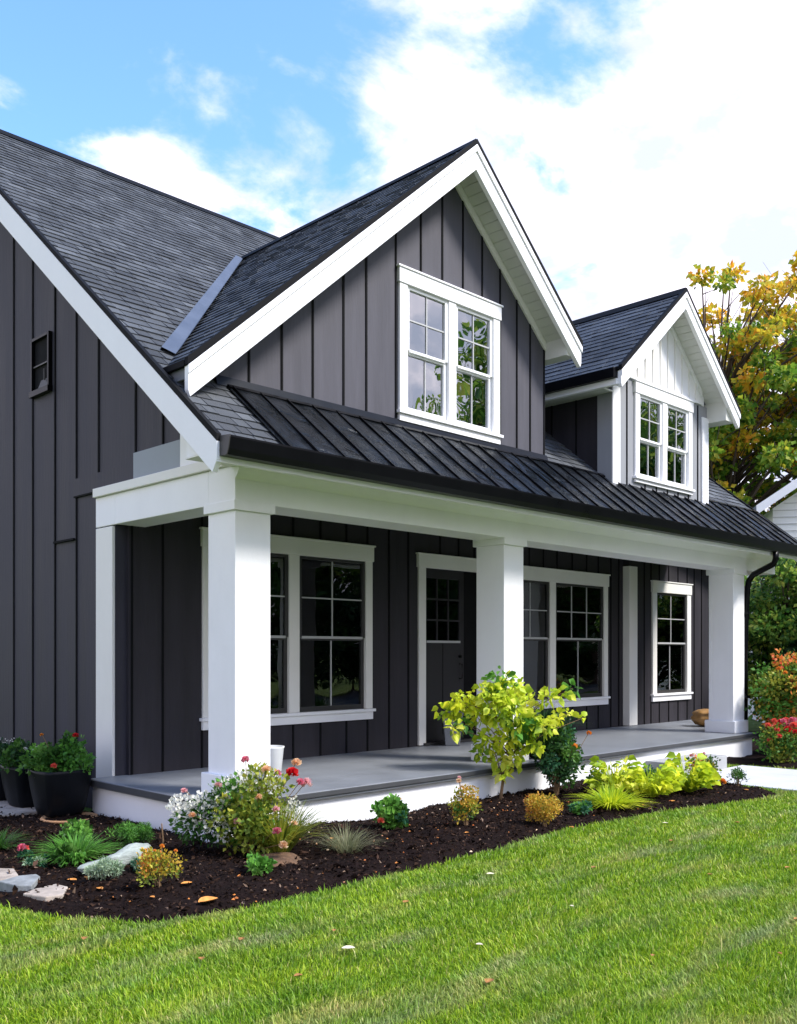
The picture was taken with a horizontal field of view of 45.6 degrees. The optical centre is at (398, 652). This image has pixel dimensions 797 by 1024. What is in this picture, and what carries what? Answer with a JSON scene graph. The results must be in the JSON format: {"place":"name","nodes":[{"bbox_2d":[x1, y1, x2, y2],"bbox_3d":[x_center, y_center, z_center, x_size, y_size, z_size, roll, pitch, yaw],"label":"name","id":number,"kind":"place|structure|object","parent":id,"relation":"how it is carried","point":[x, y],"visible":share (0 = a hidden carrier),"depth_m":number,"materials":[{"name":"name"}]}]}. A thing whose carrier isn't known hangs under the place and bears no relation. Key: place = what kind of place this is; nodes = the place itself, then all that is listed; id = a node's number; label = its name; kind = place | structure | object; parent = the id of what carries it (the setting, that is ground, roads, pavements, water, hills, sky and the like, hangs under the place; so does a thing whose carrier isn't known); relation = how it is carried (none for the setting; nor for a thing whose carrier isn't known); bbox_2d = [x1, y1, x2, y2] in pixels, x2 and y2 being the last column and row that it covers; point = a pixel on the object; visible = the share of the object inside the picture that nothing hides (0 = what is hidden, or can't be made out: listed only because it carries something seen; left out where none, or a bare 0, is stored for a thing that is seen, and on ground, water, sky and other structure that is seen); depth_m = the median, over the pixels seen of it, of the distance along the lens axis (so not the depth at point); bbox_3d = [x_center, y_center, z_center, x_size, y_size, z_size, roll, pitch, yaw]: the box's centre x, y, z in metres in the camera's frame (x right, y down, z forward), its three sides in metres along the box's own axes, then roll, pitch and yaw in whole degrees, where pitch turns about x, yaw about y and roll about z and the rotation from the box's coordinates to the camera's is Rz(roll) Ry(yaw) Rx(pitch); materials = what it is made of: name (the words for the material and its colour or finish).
{"place":"outdoors","nodes":[
{"label":"outdoors","id":0,"kind":"place"},
{"bbox_2d":[0,719,796,1023],"bbox_3d":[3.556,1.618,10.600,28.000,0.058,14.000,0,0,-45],"label":"lawn","id":1,"kind":"structure","parent":0,"point":[753,725],"depth_m":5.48,"materials":[{"name":"green plant"}]},
{"bbox_2d":[342,945,354,948],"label":"fallen leaf","id":2,"kind":"object","parent":1,"relation":"on","point":[348,947],"visible":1,"depth_m":5.04,"materials":[{"name":"white plant"}]},
{"bbox_2d":[0,776,777,923],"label":"mulch bed","id":3,"kind":"object","parent":1,"relation":"on","point":[71,905],"visible":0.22,"depth_m":7.16,"materials":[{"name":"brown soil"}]},
{"bbox_2d":[0,868,17,880],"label":"flat stone","id":4,"kind":"object","parent":3,"relation":"on","point":[4,874],"visible":0.39,"depth_m":6.58,"materials":[{"name":"stone"}]},
{"bbox_2d":[0,824,35,849],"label":"daylily","id":5,"kind":"object","parent":3,"relation":"on","point":[3,842],"visible":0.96,"depth_m":7.42,"materials":[{"name":"green plant"}]},
{"bbox_2d":[0,800,36,816],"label":"stone slab","id":6,"kind":"structure","parent":3,"relation":"on","point":[7,809],"depth_m":9.17,"materials":[{"name":"stone"}]},
{"bbox_2d":[0,760,6,800],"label":"flower pot","id":7,"kind":"object","parent":6,"relation":"on","point":[2,796],"visible":0.06,"depth_m":9.74,"materials":[{"name":"black plastic"}]},
{"bbox_2d":[0,737,32,759],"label":"potted flower","id":8,"kind":"object","parent":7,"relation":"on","point":[3,745],"visible":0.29,"depth_m":9.88,"materials":[{"name":"green plant"}]},
{"bbox_2d":[0,764,33,807],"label":"flower pot","id":9,"kind":"object","parent":6,"relation":"on","point":[16,787],"visible":0.4,"depth_m":9.30,"materials":[{"name":"black plastic"}]},
{"bbox_2d":[0,740,54,773],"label":"potted flower","id":10,"kind":"object","parent":9,"relation":"in","point":[13,753],"visible":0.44,"depth_m":9.37,"materials":[{"name":"green plant"}]},
{"bbox_2d":[0,874,39,891],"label":"flat stone","id":11,"kind":"object","parent":3,"relation":"on","point":[25,882],"visible":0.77,"depth_m":6.26,"materials":[{"name":"grey stone"}]},
{"bbox_2d":[17,844,34,860],"bbox_3d":[-2.759,1.476,6.996,0.134,0.145,0.117,0,0,-45],"label":"dianthus","id":12,"kind":"object","parent":3,"relation":"on","point":[23,849],"visible":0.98,"depth_m":6.98,"materials":[{"name":"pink plant"}]},
{"bbox_2d":[22,854,49,867],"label":"silver groundcover","id":13,"kind":"object","parent":3,"relation":"on","point":[28,861],"visible":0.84,"depth_m":6.81,"materials":[{"name":"green plant"}]},
{"bbox_2d":[23,884,67,901],"bbox_3d":[-2.245,1.567,6.117,0.276,0.065,0.282,0,0,34],"label":"flat stone","id":14,"kind":"object","parent":3,"relation":"on","point":[50,892],"visible":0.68,"depth_m":6.05,"materials":[{"name":"stone"}]},
{"bbox_2d":[27,767,92,817],"bbox_3d":[-3.221,1.320,9.015,0.510,0.440,0.510,0,0,-45],"label":"flower pot","id":15,"kind":"object","parent":3,"relation":"on","point":[58,794],"visible":0.87,"depth_m":8.83,"materials":[{"name":"black plastic"}]},
{"bbox_2d":[15,730,96,775],"bbox_3d":[-3.246,0.959,9.019,0.699,0.460,0.625,0,0,-45],"label":"potted flower","id":16,"kind":"object","parent":15,"relation":"in","point":[64,755],"visible":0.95,"depth_m":8.93,"materials":[{"name":"green plant"}]},
{"bbox_2d":[12,828,122,867],"bbox_3d":[-2.438,1.433,7.105,0.937,0.235,0.884,0,0,-45],"label":"daylily","id":17,"kind":"object","parent":3,"relation":"on","point":[87,848],"visible":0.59,"depth_m":7.12,"materials":[{"name":"green plant"}]},
{"bbox_2d":[40,812,97,823],"bbox_3d":[-3.066,1.545,8.831,0.520,0.050,0.517,0,0,-45],"label":"clay saucer","id":18,"kind":"object","parent":3,"relation":"on","point":[91,814],"visible":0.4,"depth_m":8.71,"materials":[{"name":"ceramic"}]},
{"bbox_2d":[53,841,85,867],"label":"leafy perennial","id":19,"kind":"object","parent":3,"relation":"on","point":[66,851],"visible":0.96,"depth_m":6.81,"materials":[{"name":"green plant"}]},
{"bbox_2d":[56,818,92,841],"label":"leafy perennial","id":20,"kind":"object","parent":3,"relation":"on","point":[75,825],"visible":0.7,"depth_m":7.50,"materials":[{"name":"green plant"}]},
{"bbox_2d":[82,855,125,880],"bbox_3d":[-1.977,1.454,6.379,0.226,0.199,0.245,0,0,20],"label":"artemisia","id":21,"kind":"object","parent":3,"relation":"on","point":[102,865],"visible":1,"depth_m":6.36,"materials":[{"name":"plant"}]},
{"bbox_2d":[77,843,152,872],"bbox_3d":[-2.017,1.459,6.767,0.573,0.164,0.186,0,0,-45],"label":"rock","id":22,"kind":"object","parent":3,"relation":"on","point":[127,853],"visible":0.52,"depth_m":6.78,"materials":[{"name":"grey stone"}]},
{"bbox_2d":[105,820,155,842],"bbox_3d":[-2.153,1.446,7.652,0.392,0.220,0.400,0,0,-45],"label":"juniper mound","id":23,"kind":"object","parent":3,"relation":"on","point":[134,832],"visible":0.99,"depth_m":7.62,"materials":[{"name":"green plant"}]},
{"bbox_2d":[129,855,145,874],"bbox_3d":[-1.808,1.485,6.640,0.154,0.156,0.164,0,0,-32],"label":"artemisia","id":24,"kind":"object","parent":3,"relation":"on","point":[133,863],"visible":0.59,"depth_m":6.62,"materials":[{"name":"plant"}]},
{"bbox_2d":[135,844,187,886],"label":"spirea bush","id":25,"kind":"object","parent":3,"relation":"on","point":[150,862],"visible":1,"depth_m":6.13,"materials":[{"name":"plant"}]},
{"bbox_2d":[161,823,163,850],"bbox_3d":[-1.788,1.432,7.183,0.021,0.281,0.016,0,0,-45],"label":"garden stake","id":26,"kind":"object","parent":3,"relation":"on","point":[162,835],"visible":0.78,"depth_m":7.18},
{"bbox_2d":[198,896,217,902],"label":"fallen leaf","id":27,"kind":"object","parent":3,"relation":"on","point":[206,899],"visible":1,"depth_m":5.92,"materials":[{"name":"orange plant"}]},
{"bbox_2d":[165,755,312,855],"bbox_3d":[-1.244,1.180,7.315,1.023,0.786,0.716,0,0,18],"label":"rose bush","id":28,"kind":"object","parent":3,"relation":"on","point":[236,802],"visible":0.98,"depth_m":7.19,"materials":[{"name":"green plant"}]},
{"bbox_2d":[244,850,277,875],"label":"seedling","id":29,"kind":"object","parent":3,"relation":"on","point":[256,864],"visible":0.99,"depth_m":6.56,"materials":[{"name":"green plant"}]},
{"bbox_2d":[258,852,300,866],"bbox_3d":[-0.911,1.550,7.102,0.420,0.085,0.422,0,0,-15],"label":"rock","id":30,"kind":"object","parent":3,"relation":"on","point":[282,857],"visible":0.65,"depth_m":7.05,"materials":[{"name":"brown stone"}]},
{"bbox_2d":[231,795,331,852],"bbox_3d":[-0.901,1.290,7.346,1.009,0.477,0.982,0,0,-45],"label":"garden lily","id":31,"kind":"object","parent":3,"relation":"on","point":[290,834],"visible":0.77,"depth_m":7.22,"materials":[{"name":"green plant"}]},
{"bbox_2d":[299,822,388,853],"bbox_3d":[-0.394,1.437,7.439,0.809,0.252,0.830,0,0,-45],"label":"fescue tuft","id":32,"kind":"object","parent":3,"relation":"on","point":[346,842],"visible":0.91,"depth_m":7.43,"materials":[{"name":"green plant"}]},
{"bbox_2d":[370,793,409,829],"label":"geranium","id":33,"kind":"object","parent":3,"relation":"on","point":[391,811],"visible":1,"depth_m":8.25,"materials":[{"name":"green plant"}]},
{"bbox_2d":[68,785,734,901],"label":"pebbles","id":34,"kind":"object","parent":3,"relation":"on","point":[236,897],"visible":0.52,"depth_m":7.26,"materials":[{"name":"brown stone"}]},
{"bbox_2d":[446,776,482,824],"bbox_3d":[0.598,1.317,8.372,0.329,0.455,0.316,0,0,-45],"label":"barberry","id":35,"kind":"object","parent":3,"relation":"on","point":[465,805],"visible":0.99,"depth_m":8.35,"materials":[{"name":"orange plant"}]},
{"bbox_2d":[432,665,586,799],"bbox_3d":[1.150,0.854,9.920,1.633,1.444,0.717,0,0,10],"label":"young catalpa tree","id":36,"kind":"object","parent":3,"relation":"on","point":[502,697],"visible":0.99,"depth_m":9.88,"materials":[{"name":"green plant"}]},
{"bbox_2d":[523,791,563,826],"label":"spirea bush","id":37,"kind":"object","parent":3,"relation":"on","point":[544,813],"visible":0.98,"depth_m":8.54,"materials":[{"name":"yellow plant"}]},
{"bbox_2d":[531,709,591,795],"bbox_3d":[1.729,1.087,10.319,0.888,0.956,0.591,0,0,-45],"label":"shrub","id":38,"kind":"object","parent":3,"relation":"on","point":[559,759],"visible":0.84,"depth_m":10.17,"materials":[{"name":"green plant"}]},
{"bbox_2d":[567,799,593,815],"bbox_3d":[1.773,1.486,9.130,0.289,0.146,0.250,0,0,-45],"label":"sedum","id":39,"kind":"object","parent":3,"relation":"on","point":[582,807],"visible":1,"depth_m":9.08,"materials":[{"name":"green plant"}]},
{"bbox_2d":[565,780,657,808],"bbox_3d":[2.072,1.415,9.478,1.048,0.269,1.012,0,0,-45],"label":"lime sedge","id":40,"kind":"object","parent":3,"relation":"on","point":[613,797],"visible":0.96,"depth_m":9.42,"materials":[{"name":"green plant"}]},
{"bbox_2d":[583,755,647,792],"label":"hosta","id":41,"kind":"object","parent":3,"relation":"on","point":[603,774],"visible":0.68,"depth_m":10.22,"materials":[{"name":"green plant"}]},
{"bbox_2d":[633,764,659,781],"bbox_3d":[2.899,1.430,11.154,0.444,0.275,0.389,0,0,16],"label":"juniper","id":42,"kind":"object","parent":3,"relation":"on","point":[648,771],"visible":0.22,"depth_m":11.07,"materials":[{"name":"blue plant"}]},
{"bbox_2d":[624,762,686,797],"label":"hosta","id":43,"kind":"object","parent":3,"relation":"on","point":[662,785],"visible":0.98,"depth_m":10.05,"materials":[{"name":"green plant"}]},
{"bbox_2d":[660,752,721,792],"bbox_3d":[3.187,1.322,10.482,0.731,0.445,0.801,0,0,20],"label":"hosta","id":44,"kind":"object","parent":3,"relation":"on","point":[706,774],"visible":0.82,"depth_m":10.36,"materials":[{"name":"green plant"}]},
{"bbox_2d":[684,751,726,783],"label":"pinkish heather","id":45,"kind":"object","parent":3,"relation":"on","point":[709,759],"visible":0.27,"depth_m":11.00,"materials":[{"name":"green plant"}]},
{"bbox_2d":[726,766,747,785],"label":"thyme tuft","id":46,"kind":"object","parent":3,"relation":"on","point":[737,774],"visible":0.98,"depth_m":10.98,"materials":[{"name":"green plant"}]},
{"bbox_2d":[0,129,796,842],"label":"house","id":47,"kind":"structure","parent":1,"relation":"on","point":[340,503],"depth_m":10.56,"materials":[{"name":"wood"}]},
{"bbox_2d":[270,745,283,770],"bbox_3d":[-1.303,1.087,9.711,0.270,0.262,0.270,0,0,-45],"label":"white bucket","id":48,"kind":"object","parent":47,"relation":"on","point":[276,755],"visible":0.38,"depth_m":9.62,"materials":[{"name":"plastic"}]},
{"bbox_2d":[199,527,375,729],"bbox_3d":[-1.214,-0.256,10.929,2.535,2.152,0.120,0,0,-45],"label":"window","id":49,"kind":"structure","parent":47,"relation":"in","point":[321,591],"depth_m":11.20,"materials":[{"name":"white paint"}]},
{"bbox_2d":[426,569,463,741],"bbox_3d":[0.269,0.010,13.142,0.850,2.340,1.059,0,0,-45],"label":"door","id":50,"kind":"structure","parent":47,"relation":"in","point":[444,588],"depth_m":12.82,"materials":[{"name":"paint"}]},
{"bbox_2d":[396,263,503,444],"bbox_3d":[0.577,-3.228,10.455,1.715,1.617,0.120,0,0,-45],"label":"window","id":51,"kind":"structure","parent":47,"relation":"in","point":[449,334],"depth_m":10.40,"materials":[{"name":"white paint"}]},
{"bbox_2d":[442,711,462,745],"bbox_3d":[0.710,0.998,12.507,0.276,0.440,0.276,0,0,0],"label":"porch planter","id":52,"kind":"object","parent":47,"relation":"on","point":[448,739],"visible":0.42,"depth_m":12.40,"materials":[{"name":"ceramic"}]},
{"bbox_2d":[464,572,476,737],"bbox_3d":[0.999,0.010,13.232,0.308,2.340,0.040,0,0,-45],"label":"door panel","id":53,"kind":"structure","parent":47,"relation":"in","point":[470,579],"depth_m":13.21,"materials":[{"name":"black wood"}]},
{"bbox_2d":[523,565,610,708],"bbox_3d":[2.337,-0.221,14.466,3.100,2.122,0.120,0,0,-45],"label":"window","id":54,"kind":"structure","parent":47,"relation":"in","point":[565,612],"depth_m":14.76,"materials":[{"name":"white paint"}]},
{"bbox_2d":[633,379,694,494],"bbox_3d":[3.717,-2.986,13.301,1.630,1.372,0.120,0,0,-45],"label":"window","id":55,"kind":"structure","parent":47,"relation":"in","point":[663,419],"depth_m":13.25,"materials":[{"name":"white paint"}]},
{"bbox_2d":[650,580,692,701],"bbox_3d":[4.834,-0.206,16.813,1.410,2.092,0.120,0,0,-45],"label":"window","id":56,"kind":"structure","parent":47,"relation":"in","point":[670,601],"depth_m":16.82,"materials":[{"name":"white paint"}]},
{"bbox_2d":[691,709,708,725],"bbox_3d":[5.101,1.073,15.737,0.477,0.290,0.436,0,0,-45],"label":"squash gourd","id":57,"kind":"object","parent":47,"relation":"on","point":[699,716],"visible":0.6,"depth_m":15.60,"materials":[{"name":"orange food"}]},
{"bbox_2d":[727,731,796,769],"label":"side mulch bed","id":58,"kind":"object","parent":1,"relation":"on","point":[755,758],"visible":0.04,"depth_m":13.71,"materials":[{"name":"black soil"}]},
{"bbox_2d":[744,646,796,751],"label":"burning bush","id":59,"kind":"object","parent":58,"relation":"on","point":[777,694],"visible":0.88,"depth_m":14.35,"materials":[{"name":"green plant"}]},
{"bbox_2d":[752,717,796,762],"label":"red rose bush","id":60,"kind":"object","parent":58,"relation":"on","point":[779,738],"visible":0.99,"depth_m":13.44,"materials":[{"name":"green plant"}]},
{"bbox_2d":[744,557,796,692],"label":"evergreen tree","id":61,"kind":"object","parent":1,"relation":"on","point":[769,633],"visible":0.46,"depth_m":18.49,"materials":[{"name":"green plant"}]},
{"bbox_2d":[787,581,796,649],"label":"evergreen tree","id":62,"kind":"object","parent":1,"relation":"on","point":[793,583],"visible":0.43,"depth_m":18.46,"materials":[{"name":"green plant"}]},
{"bbox_2d":[0,0,796,511],"label":"sky","id":63,"kind":"structure","parent":0,"point":[634,144],"materials":[{"name":"blue"}]},
{"bbox_2d":[585,769,597,789],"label":"sprig","id":64,"kind":"object","parent":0,"point":[589,777],"visible":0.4,"depth_m":10.50,"materials":[{"name":"green plant"}]},
{"bbox_2d":[693,765,796,790],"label":"path","id":65,"kind":"structure","parent":0,"point":[770,778],"depth_m":12.01,"materials":[{"name":"concrete"}]},
{"label":"ground","id":66,"kind":"structure","parent":0,"visible":0},
{"bbox_2d":[686,259,796,514],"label":"maple tree","id":67,"kind":"object","parent":66,"relation":"on","point":[730,463],"visible":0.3,"depth_m":28.45,"materials":[{"name":"yellow plant"}]},
{"bbox_2d":[726,250,796,514],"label":"maple tree","id":68,"kind":"object","parent":66,"relation":"on","point":[788,426],"visible":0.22,"depth_m":29.49,"materials":[{"name":"green plant"}]},
{"bbox_2d":[745,478,796,722],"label":"cottage","id":69,"kind":"structure","parent":66,"relation":"on","point":[783,515],"depth_m":20.59,"materials":[{"name":"white wood"}]},
{"bbox_3d":[1.669,1.038,11.006,0.460,0.360,0.460,0,0,-45],"label":"round planter","id":70,"kind":"object","parent":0,"visible":0},
{"bbox_2d":[531,701,598,727],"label":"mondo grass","id":71,"kind":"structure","parent":70,"relation":"in","point":[546,714],"depth_m":10.93,"materials":[{"name":"green plant"}]}
]}

